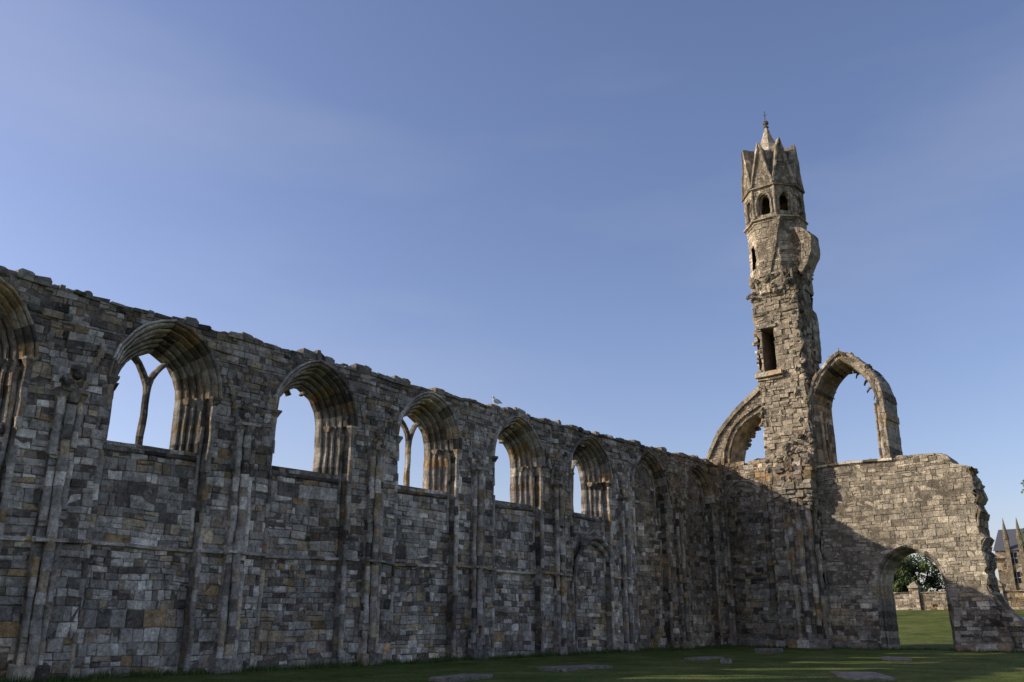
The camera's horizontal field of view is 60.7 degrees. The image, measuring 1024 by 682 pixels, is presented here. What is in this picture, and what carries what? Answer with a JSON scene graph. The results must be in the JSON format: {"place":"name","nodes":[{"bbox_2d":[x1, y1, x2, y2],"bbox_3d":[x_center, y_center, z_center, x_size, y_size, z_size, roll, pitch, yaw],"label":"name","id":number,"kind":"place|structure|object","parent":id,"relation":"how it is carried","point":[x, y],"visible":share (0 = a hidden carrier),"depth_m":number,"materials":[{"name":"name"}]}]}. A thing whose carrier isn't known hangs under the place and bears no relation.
{"place":"outdoors","nodes":[
{"label":"outdoors","id":0,"kind":"place"},
{"bbox_2d":[0,0,1023,591],"label":"sky","id":1,"kind":"structure","parent":0,"point":[536,207],"materials":[{"name":"blue"}]},
{"bbox_2d":[62,610,1023,681],"bbox_3d":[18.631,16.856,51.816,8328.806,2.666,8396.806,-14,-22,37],"label":"lawn ground","id":2,"kind":"structure","parent":0,"point":[921,629],"depth_m":31.06,"materials":[{"name":"green plant"}]},
{"bbox_2d":[0,264,739,681],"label":"masonry","id":3,"kind":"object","parent":2,"relation":"on","point":[212,538],"visible":0.99,"depth_m":32.08,"materials":[{"name":"stone"}]},
{"bbox_2d":[492,396,501,404],"bbox_3d":[-0.735,2.915,42.130,0.230,0.456,0.819,-14,-22,37],"label":"seagull","id":4,"kind":"object","parent":3,"relation":"on","point":[496,401],"visible":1,"depth_m":42.02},
{"bbox_2d":[428,673,492,681],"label":"grave slab","id":5,"kind":"structure","parent":2,"relation":"on","point":[459,677],"depth_m":24.54,"materials":[{"name":"stone"}]},
{"bbox_2d":[0,643,1023,681],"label":"grass tufts","id":6,"kind":"object","parent":2,"relation":"on","point":[106,675],"visible":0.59,"depth_m":32.16,"materials":[{"name":"green plant"}]},
{"bbox_2d":[537,664,612,671],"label":"grave slab","id":7,"kind":"structure","parent":2,"relation":"on","point":[565,668],"depth_m":29.53,"materials":[{"name":"stone"}]},
{"bbox_2d":[684,656,723,659],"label":"grave slab","id":8,"kind":"structure","parent":2,"relation":"on","point":[703,658],"depth_m":37.45,"materials":[{"name":"stone"}]},
{"bbox_2d":[720,659,731,663],"bbox_3d":[8.386,12.549,34.195,0.383,0.240,0.499,-10,-20,29],"label":"stone column base","id":9,"kind":"object","parent":2,"relation":"on","point":[725,661],"visible":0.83,"depth_m":34.04,"materials":[{"name":"grey stone"}]},
{"bbox_2d":[754,648,782,652],"bbox_3d":[13.428,16.192,45.668,1.349,0.280,1.331,-8,-20,25],"label":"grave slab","id":10,"kind":"object","parent":2,"relation":"on","point":[769,650],"visible":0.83,"depth_m":45.20,"materials":[{"name":"grey stone"}]},
{"bbox_2d":[742,111,835,648],"bbox_3d":[19.070,0.811,59.282,5.032,38.005,4.600,-14,-22,37],"label":"ruined stair turret","id":11,"kind":"object","parent":2,"relation":"on","point":[783,247],"visible":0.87,"depth_m":57.97,"materials":[{"name":"stone"}]},
{"bbox_2d":[830,671,895,679],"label":"grave slab","id":12,"kind":"structure","parent":2,"relation":"on","point":[848,675],"depth_m":25.62,"materials":[{"name":"stone"}]},
{"bbox_2d":[706,348,1023,651],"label":"ruined west front","id":13,"kind":"object","parent":2,"relation":"on","point":[888,510],"visible":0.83,"depth_m":52.49,"materials":[{"name":"stone"}]},
{"bbox_2d":[881,657,911,660],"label":"grave slab","id":14,"kind":"structure","parent":2,"relation":"on","point":[896,659],"depth_m":36.74,"materials":[{"name":"stone"}]},
{"bbox_2d":[893,561,914,591],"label":"round tree","id":15,"kind":"object","parent":2,"relation":"on","point":[901,567],"visible":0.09,"depth_m":99.93,"materials":[{"name":"green plant"}]},
{"bbox_2d":[891,570,931,591],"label":"round tree","id":16,"kind":"object","parent":2,"relation":"on","point":[900,585],"visible":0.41,"depth_m":98.18,"materials":[{"name":"green plant"}]},
{"bbox_2d":[897,553,945,590],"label":"round tree","id":17,"kind":"object","parent":2,"relation":"on","point":[920,566],"visible":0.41,"depth_m":102.14,"materials":[{"name":"green plant"}]},
{"bbox_2d":[894,592,1023,609],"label":"masonry","id":18,"kind":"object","parent":2,"relation":"on","point":[938,601],"visible":0.11,"depth_m":91.50,"materials":[{"name":"stone"}]},
{"bbox_2d":[894,580,1023,609],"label":"coping and piers","id":19,"kind":"object","parent":2,"relation":"on","point":[914,590],"visible":0.27,"depth_m":92.53,"materials":[{"name":"stone"}]},
{"bbox_2d":[993,518,1023,589],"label":"stone church hall","id":20,"kind":"structure","parent":2,"relation":"on","point":[1008,549],"depth_m":129.69,"materials":[{"name":"stone"}]},
{"bbox_2d":[1011,552,1021,582],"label":"windows","id":21,"kind":"structure","parent":20,"relation":"in","point":[1014,555],"depth_m":129.13,"materials":[{"name":"black glass"}]},
{"bbox_2d":[1020,479,1023,546],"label":"round tree","id":22,"kind":"object","parent":2,"relation":"on","point":[1022,483],"visible":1,"depth_m":104.28,"materials":[{"name":"green plant"}]}
]}

